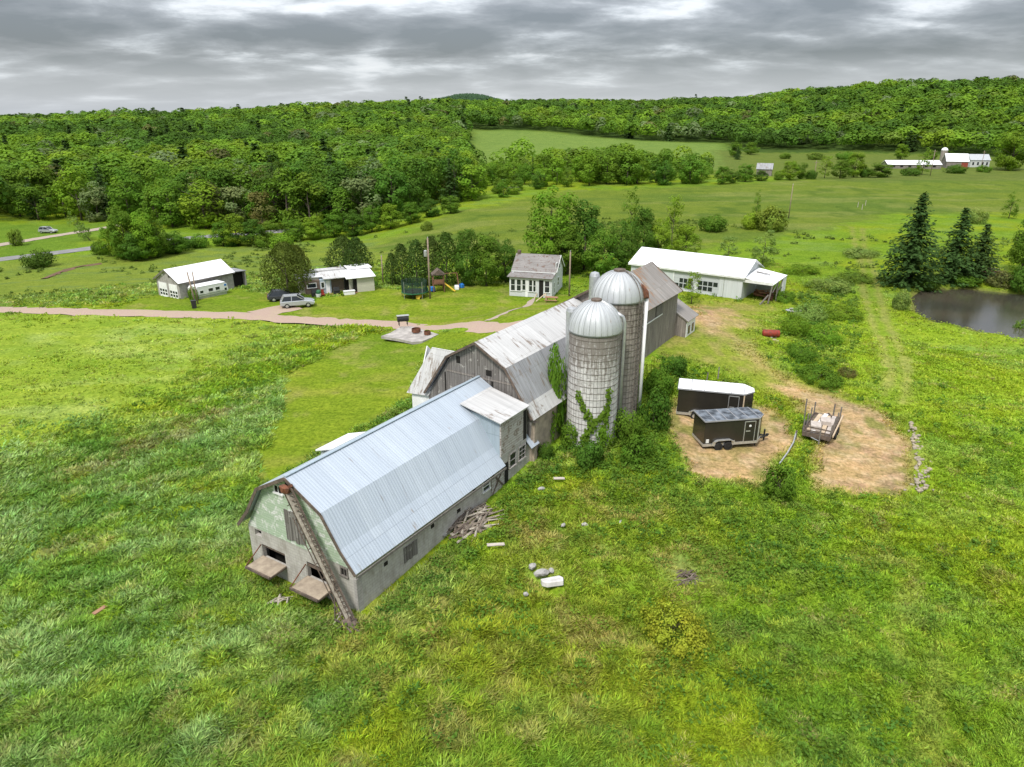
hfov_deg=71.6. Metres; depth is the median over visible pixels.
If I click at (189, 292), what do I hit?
bush
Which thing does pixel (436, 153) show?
broadleaf tree
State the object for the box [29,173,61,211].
broadleaf tree
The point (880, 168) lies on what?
broadleaf tree
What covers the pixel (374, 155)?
conifer tree
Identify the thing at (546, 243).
broadleaf tree
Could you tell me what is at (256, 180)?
broadleaf tree
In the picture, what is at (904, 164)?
long low barn
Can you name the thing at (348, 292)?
storage box
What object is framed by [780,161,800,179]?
broadleaf tree
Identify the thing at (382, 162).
broadleaf tree
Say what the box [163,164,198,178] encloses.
broadleaf tree
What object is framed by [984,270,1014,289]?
bush
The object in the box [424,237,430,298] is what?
utility pole
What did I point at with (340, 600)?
hay elevator
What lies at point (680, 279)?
garage door
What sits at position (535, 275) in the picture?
farmhouse
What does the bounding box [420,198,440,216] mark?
broadleaf tree
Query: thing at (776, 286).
bush
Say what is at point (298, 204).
broadleaf tree
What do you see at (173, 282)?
block garage
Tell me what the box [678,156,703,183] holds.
broadleaf tree
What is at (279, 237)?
bush
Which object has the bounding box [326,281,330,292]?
door
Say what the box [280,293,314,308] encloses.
parked car
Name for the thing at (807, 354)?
bush
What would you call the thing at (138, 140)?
woods
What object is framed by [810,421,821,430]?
load box
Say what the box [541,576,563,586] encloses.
stone block
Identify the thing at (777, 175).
bush
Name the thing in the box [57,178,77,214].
broadleaf tree
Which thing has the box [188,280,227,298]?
camper trailer
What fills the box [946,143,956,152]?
young tree
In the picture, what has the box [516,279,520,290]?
window
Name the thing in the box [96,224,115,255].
broadleaf tree
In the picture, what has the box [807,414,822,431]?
loose board
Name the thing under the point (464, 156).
broadleaf tree
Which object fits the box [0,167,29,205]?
broadleaf tree
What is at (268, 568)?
hatch door
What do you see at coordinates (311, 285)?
window
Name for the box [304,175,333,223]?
broadleaf tree
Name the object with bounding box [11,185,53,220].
broadleaf tree
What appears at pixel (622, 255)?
broadleaf tree
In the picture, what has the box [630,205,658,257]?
broadleaf tree
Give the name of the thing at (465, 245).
broadleaf tree
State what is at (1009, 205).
young tree
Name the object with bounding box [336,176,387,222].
broadleaf tree
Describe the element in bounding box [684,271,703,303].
young tree
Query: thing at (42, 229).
parked car
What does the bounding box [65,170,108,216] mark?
broadleaf tree
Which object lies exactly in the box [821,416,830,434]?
loose board
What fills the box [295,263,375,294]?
mobile home
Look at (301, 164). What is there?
broadleaf tree
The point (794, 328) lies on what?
bush
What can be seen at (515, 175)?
broadleaf tree
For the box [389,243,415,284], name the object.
cedar tree
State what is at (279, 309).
gravel parking spur
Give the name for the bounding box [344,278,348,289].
doorway
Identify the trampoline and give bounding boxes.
[401,277,427,298]
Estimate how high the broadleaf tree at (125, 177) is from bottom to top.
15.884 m
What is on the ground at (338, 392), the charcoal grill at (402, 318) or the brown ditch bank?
the brown ditch bank
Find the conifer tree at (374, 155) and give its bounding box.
[370,151,377,160]
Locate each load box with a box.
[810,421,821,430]
[820,416,830,426]
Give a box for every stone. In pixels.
[529,563,535,569]
[533,568,548,576]
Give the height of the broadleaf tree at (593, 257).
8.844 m
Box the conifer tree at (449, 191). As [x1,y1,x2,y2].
[438,158,462,203]
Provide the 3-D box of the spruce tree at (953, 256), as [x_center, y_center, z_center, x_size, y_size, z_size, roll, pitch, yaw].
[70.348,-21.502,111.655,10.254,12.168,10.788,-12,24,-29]
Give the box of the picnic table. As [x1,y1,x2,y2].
[545,296,557,302]
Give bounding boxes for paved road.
[0,225,325,260]
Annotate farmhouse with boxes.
[507,250,564,298]
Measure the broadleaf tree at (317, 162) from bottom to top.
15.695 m
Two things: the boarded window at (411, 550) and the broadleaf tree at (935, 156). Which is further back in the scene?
the broadleaf tree at (935, 156)
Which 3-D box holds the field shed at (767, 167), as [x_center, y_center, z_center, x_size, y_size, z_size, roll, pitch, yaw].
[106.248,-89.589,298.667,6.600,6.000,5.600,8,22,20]
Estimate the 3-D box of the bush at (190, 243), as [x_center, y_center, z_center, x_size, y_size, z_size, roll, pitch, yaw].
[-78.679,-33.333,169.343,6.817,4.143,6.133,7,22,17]
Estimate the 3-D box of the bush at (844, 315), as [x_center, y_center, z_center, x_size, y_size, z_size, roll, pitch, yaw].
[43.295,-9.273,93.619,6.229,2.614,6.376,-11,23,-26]
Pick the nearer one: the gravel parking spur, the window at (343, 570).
the window at (343, 570)
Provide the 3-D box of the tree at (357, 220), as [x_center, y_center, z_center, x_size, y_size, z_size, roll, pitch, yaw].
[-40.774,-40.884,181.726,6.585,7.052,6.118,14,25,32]
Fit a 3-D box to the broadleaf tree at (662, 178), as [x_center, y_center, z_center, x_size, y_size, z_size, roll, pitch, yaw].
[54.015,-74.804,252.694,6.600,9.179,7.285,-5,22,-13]
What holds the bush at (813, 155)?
on the ground at (338, 392)
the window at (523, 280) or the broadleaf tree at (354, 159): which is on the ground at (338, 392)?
the broadleaf tree at (354, 159)
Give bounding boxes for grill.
[311,289,316,296]
[333,287,339,293]
[396,314,408,325]
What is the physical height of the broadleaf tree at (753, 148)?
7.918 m
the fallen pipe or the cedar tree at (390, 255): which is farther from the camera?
the cedar tree at (390, 255)
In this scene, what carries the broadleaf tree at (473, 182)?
on the ground at (338, 392)
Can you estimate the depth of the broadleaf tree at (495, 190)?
235.13 m
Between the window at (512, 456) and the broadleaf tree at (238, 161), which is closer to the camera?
the window at (512, 456)
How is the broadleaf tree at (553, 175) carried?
on the ground at (338, 392)
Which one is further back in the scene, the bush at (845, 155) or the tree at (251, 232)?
the bush at (845, 155)
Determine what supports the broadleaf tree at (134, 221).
on the ground at (338, 392)
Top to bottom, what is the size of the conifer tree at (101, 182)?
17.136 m
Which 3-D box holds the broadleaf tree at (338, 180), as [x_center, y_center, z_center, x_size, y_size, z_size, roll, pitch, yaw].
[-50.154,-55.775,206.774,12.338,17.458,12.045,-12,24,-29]
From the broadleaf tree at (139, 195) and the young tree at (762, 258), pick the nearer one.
the young tree at (762, 258)
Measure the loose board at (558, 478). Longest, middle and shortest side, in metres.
0.800 x 0.240 x 0.051 m
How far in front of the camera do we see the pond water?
99.40 m
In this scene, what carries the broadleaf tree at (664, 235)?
on the ground at (338, 392)
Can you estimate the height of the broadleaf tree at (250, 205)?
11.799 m
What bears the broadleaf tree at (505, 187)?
on the ground at (338, 392)
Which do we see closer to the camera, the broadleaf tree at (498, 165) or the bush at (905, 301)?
the bush at (905, 301)
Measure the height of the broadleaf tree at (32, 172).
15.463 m
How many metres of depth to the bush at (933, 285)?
108.83 m
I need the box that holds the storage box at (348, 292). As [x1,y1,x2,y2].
[343,290,354,294]
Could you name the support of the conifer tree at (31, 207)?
on the ground at (338, 392)
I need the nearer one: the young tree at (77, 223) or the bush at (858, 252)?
the bush at (858, 252)
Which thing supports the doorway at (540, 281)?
in the farmhouse
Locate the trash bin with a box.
[190,300,196,308]
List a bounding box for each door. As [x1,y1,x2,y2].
[158,281,168,296]
[169,284,178,298]
[245,555,286,579]
[283,509,305,544]
[289,575,330,602]
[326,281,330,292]
[491,467,503,495]
[525,280,527,296]
[674,272,692,290]
[696,275,719,294]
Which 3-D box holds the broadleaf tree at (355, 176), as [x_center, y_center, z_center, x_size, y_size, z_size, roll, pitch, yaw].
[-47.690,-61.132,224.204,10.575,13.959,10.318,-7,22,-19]
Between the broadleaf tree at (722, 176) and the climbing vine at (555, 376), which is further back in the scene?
the broadleaf tree at (722, 176)
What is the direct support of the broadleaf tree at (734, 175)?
on the ground at (338, 392)
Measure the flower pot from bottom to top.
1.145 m
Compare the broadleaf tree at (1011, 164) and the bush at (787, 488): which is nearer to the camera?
the bush at (787, 488)
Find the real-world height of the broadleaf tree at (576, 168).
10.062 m
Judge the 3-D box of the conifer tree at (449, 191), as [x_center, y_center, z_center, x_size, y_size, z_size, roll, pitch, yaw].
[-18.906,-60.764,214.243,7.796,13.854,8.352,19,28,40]
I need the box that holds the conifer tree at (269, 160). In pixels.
[261,155,275,175]
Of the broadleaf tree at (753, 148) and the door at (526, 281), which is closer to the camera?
the door at (526, 281)
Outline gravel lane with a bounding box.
[0,227,105,245]
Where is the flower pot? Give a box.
[316,290,320,297]
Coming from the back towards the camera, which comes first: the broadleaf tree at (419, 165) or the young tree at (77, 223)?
the broadleaf tree at (419, 165)
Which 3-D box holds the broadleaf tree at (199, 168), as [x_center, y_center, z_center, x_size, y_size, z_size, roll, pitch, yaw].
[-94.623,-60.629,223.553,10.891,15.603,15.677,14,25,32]
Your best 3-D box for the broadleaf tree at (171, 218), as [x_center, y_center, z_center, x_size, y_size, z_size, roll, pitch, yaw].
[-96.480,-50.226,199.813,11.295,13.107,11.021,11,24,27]
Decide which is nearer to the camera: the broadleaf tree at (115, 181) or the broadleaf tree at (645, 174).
the broadleaf tree at (115, 181)
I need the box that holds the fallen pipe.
[779,431,795,463]
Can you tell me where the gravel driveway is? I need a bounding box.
[0,307,522,332]
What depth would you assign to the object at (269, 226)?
177.22 m
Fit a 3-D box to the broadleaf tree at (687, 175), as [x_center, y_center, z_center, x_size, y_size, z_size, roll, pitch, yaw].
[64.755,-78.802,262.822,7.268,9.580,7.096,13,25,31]
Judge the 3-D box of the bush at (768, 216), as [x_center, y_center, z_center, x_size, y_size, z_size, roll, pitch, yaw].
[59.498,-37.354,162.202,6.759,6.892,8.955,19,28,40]
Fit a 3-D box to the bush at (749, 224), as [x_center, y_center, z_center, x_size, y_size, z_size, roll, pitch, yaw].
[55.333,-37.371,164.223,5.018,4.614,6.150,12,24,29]
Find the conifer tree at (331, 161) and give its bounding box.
[323,147,339,186]
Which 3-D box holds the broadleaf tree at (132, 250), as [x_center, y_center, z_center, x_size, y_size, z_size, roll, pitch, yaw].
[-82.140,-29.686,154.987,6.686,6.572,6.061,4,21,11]
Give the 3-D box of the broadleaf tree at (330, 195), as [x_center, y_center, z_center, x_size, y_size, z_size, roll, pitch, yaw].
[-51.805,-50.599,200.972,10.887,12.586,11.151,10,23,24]
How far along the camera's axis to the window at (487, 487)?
48.57 m
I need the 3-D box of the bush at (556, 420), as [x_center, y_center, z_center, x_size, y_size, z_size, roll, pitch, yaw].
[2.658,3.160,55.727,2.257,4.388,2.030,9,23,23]
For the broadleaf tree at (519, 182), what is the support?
on the ground at (338, 392)
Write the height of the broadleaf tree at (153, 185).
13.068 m
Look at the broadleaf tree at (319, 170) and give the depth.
208.34 m
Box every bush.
[6,228,24,245]
[19,248,58,268]
[90,239,109,255]
[107,223,134,259]
[127,219,161,256]
[169,236,197,250]
[187,286,198,299]
[191,233,209,248]
[222,233,240,246]
[253,236,271,247]
[269,232,294,248]
[420,220,432,230]
[538,442,554,458]
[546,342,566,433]
[549,410,561,442]
[560,419,579,448]
[574,437,603,471]
[595,420,617,447]
[616,407,646,446]
[619,433,658,464]
[635,593,720,663]
[636,385,672,433]
[644,367,674,395]
[659,355,687,378]
[698,214,727,231]
[741,212,761,229]
[754,205,788,231]
[761,460,799,502]
[772,282,780,290]
[773,288,795,303]
[774,171,783,179]
[778,307,812,339]
[779,153,790,158]
[782,262,821,275]
[782,341,821,363]
[789,298,831,320]
[792,361,849,390]
[800,273,854,294]
[804,321,845,345]
[805,169,817,179]
[806,152,825,159]
[818,302,869,321]
[834,269,874,283]
[835,151,854,159]
[837,366,858,379]
[840,246,881,258]
[859,167,873,177]
[892,289,910,310]
[900,167,920,175]
[911,276,940,290]
[943,164,967,173]
[947,274,983,287]
[968,208,989,224]
[976,165,992,172]
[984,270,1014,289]
[1008,266,1023,294]
[1013,319,1023,328]
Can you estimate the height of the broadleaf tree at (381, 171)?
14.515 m
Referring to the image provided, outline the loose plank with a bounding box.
[832,415,843,437]
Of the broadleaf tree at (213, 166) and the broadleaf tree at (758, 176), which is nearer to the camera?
the broadleaf tree at (213, 166)
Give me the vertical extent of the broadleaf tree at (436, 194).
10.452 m
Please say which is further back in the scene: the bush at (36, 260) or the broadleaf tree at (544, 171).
the broadleaf tree at (544, 171)
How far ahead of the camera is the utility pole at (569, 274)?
103.39 m
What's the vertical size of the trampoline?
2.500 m
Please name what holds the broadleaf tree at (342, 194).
on the ground at (338, 392)
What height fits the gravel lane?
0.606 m
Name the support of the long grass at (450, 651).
on the ground at (338, 392)
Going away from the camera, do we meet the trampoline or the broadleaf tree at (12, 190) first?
the trampoline
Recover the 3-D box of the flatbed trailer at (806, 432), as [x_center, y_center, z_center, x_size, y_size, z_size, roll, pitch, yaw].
[25.800,3.085,58.838,2.620,1.750,5.740,13,24,30]
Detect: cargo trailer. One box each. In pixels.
[676,378,754,418]
[692,407,768,449]
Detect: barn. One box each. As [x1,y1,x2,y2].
[237,375,538,612]
[407,298,581,461]
[556,262,698,361]
[882,160,942,168]
[941,153,969,168]
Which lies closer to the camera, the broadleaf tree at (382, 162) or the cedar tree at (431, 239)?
the cedar tree at (431, 239)
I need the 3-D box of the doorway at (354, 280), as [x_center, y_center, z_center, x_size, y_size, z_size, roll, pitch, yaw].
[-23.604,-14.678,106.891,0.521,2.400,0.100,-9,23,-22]
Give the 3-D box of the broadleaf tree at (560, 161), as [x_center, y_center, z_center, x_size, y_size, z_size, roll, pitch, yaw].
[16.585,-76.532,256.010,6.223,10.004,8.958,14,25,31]
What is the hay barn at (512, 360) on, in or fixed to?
on the ground at (338, 392)
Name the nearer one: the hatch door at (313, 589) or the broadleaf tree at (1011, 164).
the hatch door at (313, 589)
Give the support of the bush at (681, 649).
on the ground at (338, 392)
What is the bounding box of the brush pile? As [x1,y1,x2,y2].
[446,499,503,545]
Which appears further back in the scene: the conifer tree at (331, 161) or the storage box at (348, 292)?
the conifer tree at (331, 161)
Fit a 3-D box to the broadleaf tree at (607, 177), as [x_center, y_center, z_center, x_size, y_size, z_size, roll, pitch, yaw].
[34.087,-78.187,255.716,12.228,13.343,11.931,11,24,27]
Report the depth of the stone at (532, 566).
42.18 m
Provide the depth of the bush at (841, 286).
106.99 m
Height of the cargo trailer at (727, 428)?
2.515 m
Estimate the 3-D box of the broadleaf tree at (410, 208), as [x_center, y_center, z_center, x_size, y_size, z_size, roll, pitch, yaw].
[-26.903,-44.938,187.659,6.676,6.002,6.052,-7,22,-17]
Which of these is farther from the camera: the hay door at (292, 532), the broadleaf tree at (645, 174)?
the broadleaf tree at (645, 174)
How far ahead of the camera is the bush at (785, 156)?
403.50 m
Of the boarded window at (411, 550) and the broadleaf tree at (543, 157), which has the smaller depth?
the boarded window at (411, 550)
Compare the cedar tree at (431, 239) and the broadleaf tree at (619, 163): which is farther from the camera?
the broadleaf tree at (619, 163)
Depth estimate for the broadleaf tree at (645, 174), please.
256.38 m
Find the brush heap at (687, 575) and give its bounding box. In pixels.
[673,569,704,587]
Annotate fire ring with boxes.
[411,327,420,332]
[424,330,430,334]
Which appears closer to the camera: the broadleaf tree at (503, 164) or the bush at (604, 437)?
the bush at (604, 437)
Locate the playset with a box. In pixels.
[431,268,459,291]
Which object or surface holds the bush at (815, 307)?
on the ground at (338, 392)
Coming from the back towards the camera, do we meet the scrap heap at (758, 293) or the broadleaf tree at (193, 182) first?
the broadleaf tree at (193, 182)
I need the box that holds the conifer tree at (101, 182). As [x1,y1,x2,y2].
[87,163,114,218]
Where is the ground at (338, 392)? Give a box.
[0,104,1023,766]
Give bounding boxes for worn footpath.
[484,298,535,320]
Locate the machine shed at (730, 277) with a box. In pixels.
[628,247,786,304]
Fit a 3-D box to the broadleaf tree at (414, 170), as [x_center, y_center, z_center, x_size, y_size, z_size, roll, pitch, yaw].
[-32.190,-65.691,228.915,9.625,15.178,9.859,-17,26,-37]
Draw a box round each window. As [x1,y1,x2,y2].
[273,484,283,496]
[307,283,316,288]
[339,565,348,578]
[404,539,417,563]
[482,477,490,493]
[509,450,516,469]
[510,278,515,290]
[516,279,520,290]
[518,443,526,461]
[521,279,525,290]
[528,279,532,291]
[533,280,535,291]
[544,280,549,292]
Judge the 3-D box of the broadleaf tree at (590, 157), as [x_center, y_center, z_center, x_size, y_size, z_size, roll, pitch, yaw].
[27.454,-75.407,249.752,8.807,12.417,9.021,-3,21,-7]
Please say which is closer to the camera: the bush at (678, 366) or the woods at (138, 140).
the bush at (678, 366)
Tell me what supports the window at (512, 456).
in the dairy barn at (386, 504)
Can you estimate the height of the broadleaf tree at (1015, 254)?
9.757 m
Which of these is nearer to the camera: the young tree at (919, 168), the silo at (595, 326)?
the silo at (595, 326)
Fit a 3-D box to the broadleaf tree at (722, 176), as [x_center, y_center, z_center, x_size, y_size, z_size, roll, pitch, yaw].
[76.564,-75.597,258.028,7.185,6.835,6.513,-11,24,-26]
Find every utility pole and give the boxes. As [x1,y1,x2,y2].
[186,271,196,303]
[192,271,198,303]
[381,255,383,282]
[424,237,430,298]
[568,250,570,295]
[788,184,793,217]
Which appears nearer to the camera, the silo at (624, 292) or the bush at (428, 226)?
the silo at (624, 292)
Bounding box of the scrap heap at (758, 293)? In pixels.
[753,289,777,300]
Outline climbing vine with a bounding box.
[575,387,613,448]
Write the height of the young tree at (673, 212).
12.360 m
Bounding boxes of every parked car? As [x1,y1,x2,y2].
[38,226,57,232]
[267,288,299,301]
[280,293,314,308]
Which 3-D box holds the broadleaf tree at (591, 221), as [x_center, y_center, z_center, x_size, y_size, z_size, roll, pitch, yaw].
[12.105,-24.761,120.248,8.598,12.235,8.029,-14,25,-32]
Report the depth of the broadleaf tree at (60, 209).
218.60 m
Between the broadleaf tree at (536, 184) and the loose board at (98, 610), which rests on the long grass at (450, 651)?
the loose board at (98, 610)
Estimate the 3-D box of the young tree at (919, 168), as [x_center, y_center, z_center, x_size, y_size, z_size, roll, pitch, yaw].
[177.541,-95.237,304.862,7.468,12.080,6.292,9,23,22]
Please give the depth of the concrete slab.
82.88 m
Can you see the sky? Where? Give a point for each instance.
(57, 56)
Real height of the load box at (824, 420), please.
0.400 m
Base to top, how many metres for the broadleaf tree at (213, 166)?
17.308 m
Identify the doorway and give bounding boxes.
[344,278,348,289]
[353,279,356,291]
[504,462,507,483]
[539,280,542,297]
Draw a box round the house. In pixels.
[968,154,990,166]
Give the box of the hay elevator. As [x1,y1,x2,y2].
[279,484,359,632]
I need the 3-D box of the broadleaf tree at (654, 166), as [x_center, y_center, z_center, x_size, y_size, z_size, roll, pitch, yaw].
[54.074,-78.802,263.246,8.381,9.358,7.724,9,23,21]
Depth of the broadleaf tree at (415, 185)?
202.82 m
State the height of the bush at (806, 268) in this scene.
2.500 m
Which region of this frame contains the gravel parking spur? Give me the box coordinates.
[248,305,301,315]
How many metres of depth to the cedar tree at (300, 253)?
104.28 m
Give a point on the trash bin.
(193, 304)
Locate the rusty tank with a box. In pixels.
[762,329,779,337]
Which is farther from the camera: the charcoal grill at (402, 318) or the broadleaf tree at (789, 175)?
the broadleaf tree at (789, 175)
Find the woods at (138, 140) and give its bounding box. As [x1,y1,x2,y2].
[0,75,1023,206]
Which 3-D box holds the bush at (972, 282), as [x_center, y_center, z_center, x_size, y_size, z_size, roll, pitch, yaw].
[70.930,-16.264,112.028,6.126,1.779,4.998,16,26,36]
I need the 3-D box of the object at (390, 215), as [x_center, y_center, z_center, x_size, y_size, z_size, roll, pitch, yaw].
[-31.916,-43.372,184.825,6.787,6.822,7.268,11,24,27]
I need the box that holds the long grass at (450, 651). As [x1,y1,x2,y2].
[0,255,1023,766]
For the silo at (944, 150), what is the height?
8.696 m
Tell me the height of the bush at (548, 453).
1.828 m
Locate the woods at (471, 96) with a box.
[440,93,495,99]
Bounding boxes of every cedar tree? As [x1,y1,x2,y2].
[258,241,311,292]
[279,244,317,289]
[323,235,366,268]
[342,236,375,269]
[382,252,400,283]
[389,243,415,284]
[402,239,427,285]
[416,235,447,284]
[430,231,462,285]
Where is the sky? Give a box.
[0,0,1023,114]
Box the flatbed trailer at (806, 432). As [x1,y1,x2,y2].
[802,402,841,440]
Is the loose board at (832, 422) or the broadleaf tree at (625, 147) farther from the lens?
the broadleaf tree at (625, 147)
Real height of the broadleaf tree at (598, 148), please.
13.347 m
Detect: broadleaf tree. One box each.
[0,165,26,208]
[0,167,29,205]
[0,182,21,213]
[0,182,31,216]
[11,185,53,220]
[17,166,60,213]
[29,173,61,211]
[44,180,78,217]
[56,163,100,219]
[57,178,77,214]
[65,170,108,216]
[76,162,115,204]
[76,181,110,221]
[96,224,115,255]
[102,164,145,201]
[103,168,143,220]
[105,175,148,196]
[105,205,137,259]
[110,181,133,210]
[117,172,144,217]
[117,232,150,260]
[126,211,160,258]
[132,185,165,221]
[138,161,169,201]
[140,187,167,222]
[145,168,176,186]
[145,178,184,218]
[145,219,172,257]
[149,181,185,226]
[155,171,196,217]
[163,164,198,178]
[166,169,206,221]
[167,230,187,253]
[174,176,225,228]
[178,172,212,215]
[189,166,221,193]
[197,165,239,215]
[197,181,225,223]
[204,160,243,216]
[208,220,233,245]
[211,186,250,223]
[218,163,255,217]
[219,158,254,202]
[220,213,245,244]
[234,182,256,216]
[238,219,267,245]
[239,185,270,224]
[247,191,275,225]
[248,165,285,212]
[249,163,290,220]
[257,168,313,229]
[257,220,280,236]
[272,161,288,172]
[275,168,312,206]
[276,159,307,207]
[279,171,333,231]
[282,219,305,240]
[283,182,316,216]
[285,159,315,174]
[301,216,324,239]
[302,164,334,208]
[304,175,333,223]
[306,158,323,169]
[309,181,343,220]
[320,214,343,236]
[321,160,362,210]
[328,159,351,188]
[328,186,356,226]
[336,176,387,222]
[339,158,357,175]
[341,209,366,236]
[345,160,370,171]
[349,167,360,209]
[352,165,373,205]
[355,156,382,202]
[357,167,390,214]
[358,156,377,163]
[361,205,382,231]
[370,159,410,218]
[372,166,406,207]
[377,149,402,158]
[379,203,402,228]
[381,155,413,187]
[382,153,411,205]
[389,152,407,174]
[392,168,424,212]
[399,202,421,223]
[400,157,439,203]
[401,156,421,186]
[408,154,440,202]
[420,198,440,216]
[422,146,445,173]
[422,167,444,198]
[435,148,476,200]
[436,145,463,167]
[439,195,460,212]
[441,156,468,193]
[448,146,461,185]
[451,228,481,285]
[452,154,477,183]
[454,164,491,201]
[456,150,476,165]
[465,170,484,196]
[465,175,480,196]
[466,233,504,285]
[478,162,491,185]
[485,161,501,179]
[486,163,498,184]
[490,184,502,193]
[491,178,502,189]
[494,238,515,281]
[496,166,512,185]
[497,159,510,179]
[497,179,510,197]
[505,158,522,180]
[510,173,520,186]
[510,184,519,194]
[512,178,523,189]
[516,163,532,184]
[522,185,578,268]
[529,171,545,188]
[531,152,552,181]
[531,164,551,186]
[541,157,562,179]
[549,157,566,184]
[550,224,585,274]
[561,169,572,186]
[570,145,591,180]
[570,199,605,269]
[571,156,588,181]
[578,151,600,185]
[580,227,620,275]
[581,150,599,181]
[587,146,605,181]
[596,147,621,183]
[605,220,637,269]
[612,156,631,183]
[613,143,638,183]
[615,150,641,185]
[628,149,650,183]
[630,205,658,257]
[647,158,662,182]
[649,218,672,249]
[654,160,672,185]
[655,149,677,180]
[670,223,702,252]
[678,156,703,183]
[679,157,694,182]
[697,165,710,181]
[713,166,731,183]
[725,169,739,182]
[729,141,742,156]
[737,163,754,181]
[742,142,759,154]
[754,170,768,180]
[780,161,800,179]
[795,162,809,178]
[831,159,853,177]
[843,152,867,176]
[866,162,892,177]
[894,143,909,159]
[929,150,937,159]
[991,131,1023,170]
[1007,219,1023,269]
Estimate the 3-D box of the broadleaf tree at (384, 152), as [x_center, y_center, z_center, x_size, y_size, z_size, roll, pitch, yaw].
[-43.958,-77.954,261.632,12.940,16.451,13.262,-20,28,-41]
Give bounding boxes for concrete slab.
[381,326,437,343]
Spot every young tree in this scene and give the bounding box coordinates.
[64,211,91,240]
[622,185,639,250]
[661,194,684,248]
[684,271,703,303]
[718,235,740,256]
[751,230,780,264]
[752,189,760,215]
[818,155,833,177]
[916,147,932,174]
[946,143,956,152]
[1000,191,1020,217]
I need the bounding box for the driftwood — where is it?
[267,593,292,607]
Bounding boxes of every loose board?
[92,605,106,614]
[487,542,504,546]
[553,477,564,479]
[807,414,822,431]
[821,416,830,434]
[826,416,835,435]
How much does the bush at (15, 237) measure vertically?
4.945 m
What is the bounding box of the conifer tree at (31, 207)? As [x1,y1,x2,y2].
[21,177,45,218]
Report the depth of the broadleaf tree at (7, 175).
221.09 m
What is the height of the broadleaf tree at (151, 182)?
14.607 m
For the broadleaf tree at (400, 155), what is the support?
on the ground at (338, 392)
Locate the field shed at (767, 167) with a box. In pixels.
[756,163,773,175]
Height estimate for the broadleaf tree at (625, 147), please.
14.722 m
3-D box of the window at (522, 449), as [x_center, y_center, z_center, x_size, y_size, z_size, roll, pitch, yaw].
[0.749,5.056,52.028,0.130,1.150,1.040,13,24,30]
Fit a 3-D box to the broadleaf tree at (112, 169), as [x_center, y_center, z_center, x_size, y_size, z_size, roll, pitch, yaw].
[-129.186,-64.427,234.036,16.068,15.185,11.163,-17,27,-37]
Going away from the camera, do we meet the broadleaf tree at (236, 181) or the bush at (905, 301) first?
the bush at (905, 301)
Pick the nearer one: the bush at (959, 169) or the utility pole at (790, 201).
the utility pole at (790, 201)
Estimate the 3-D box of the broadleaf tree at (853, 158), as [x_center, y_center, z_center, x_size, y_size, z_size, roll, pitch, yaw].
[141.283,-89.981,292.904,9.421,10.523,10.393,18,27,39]
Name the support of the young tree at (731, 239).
on the ground at (338, 392)
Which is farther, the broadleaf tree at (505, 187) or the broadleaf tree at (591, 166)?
the broadleaf tree at (591, 166)
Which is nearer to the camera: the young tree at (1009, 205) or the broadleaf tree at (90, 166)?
the young tree at (1009, 205)
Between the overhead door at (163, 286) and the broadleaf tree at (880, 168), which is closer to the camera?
the overhead door at (163, 286)
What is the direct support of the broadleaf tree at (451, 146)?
on the ground at (338, 392)
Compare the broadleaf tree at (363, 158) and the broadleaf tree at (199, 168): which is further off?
the broadleaf tree at (363, 158)
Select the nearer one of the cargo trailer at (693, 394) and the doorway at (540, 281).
the cargo trailer at (693, 394)
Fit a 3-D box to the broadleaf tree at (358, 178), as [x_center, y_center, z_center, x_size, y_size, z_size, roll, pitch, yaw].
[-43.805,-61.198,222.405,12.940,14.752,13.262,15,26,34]
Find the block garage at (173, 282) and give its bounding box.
[153,259,246,298]
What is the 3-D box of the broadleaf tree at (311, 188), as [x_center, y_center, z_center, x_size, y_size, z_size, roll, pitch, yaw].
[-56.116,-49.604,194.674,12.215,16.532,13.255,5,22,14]
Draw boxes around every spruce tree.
[733,147,740,159]
[871,191,951,292]
[923,207,986,287]
[958,224,1008,281]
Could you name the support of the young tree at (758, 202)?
on the ground at (338, 392)
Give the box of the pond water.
[911,289,1023,338]
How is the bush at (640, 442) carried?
on the ground at (338, 392)
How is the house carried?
on the ground at (338, 392)
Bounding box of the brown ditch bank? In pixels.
[41,263,101,278]
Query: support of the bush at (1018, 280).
on the ground at (338, 392)
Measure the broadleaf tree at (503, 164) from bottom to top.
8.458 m
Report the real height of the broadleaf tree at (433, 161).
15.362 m
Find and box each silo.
[564,297,626,446]
[589,268,648,425]
[939,147,947,161]
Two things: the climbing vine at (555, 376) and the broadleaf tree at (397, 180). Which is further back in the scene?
the broadleaf tree at (397, 180)
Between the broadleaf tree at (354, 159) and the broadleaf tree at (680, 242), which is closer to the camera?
the broadleaf tree at (680, 242)
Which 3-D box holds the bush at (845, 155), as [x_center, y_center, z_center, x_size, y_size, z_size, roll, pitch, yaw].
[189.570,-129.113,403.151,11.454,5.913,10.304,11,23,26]
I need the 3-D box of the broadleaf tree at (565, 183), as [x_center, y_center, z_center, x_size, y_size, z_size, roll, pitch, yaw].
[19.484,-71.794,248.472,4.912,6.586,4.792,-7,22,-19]

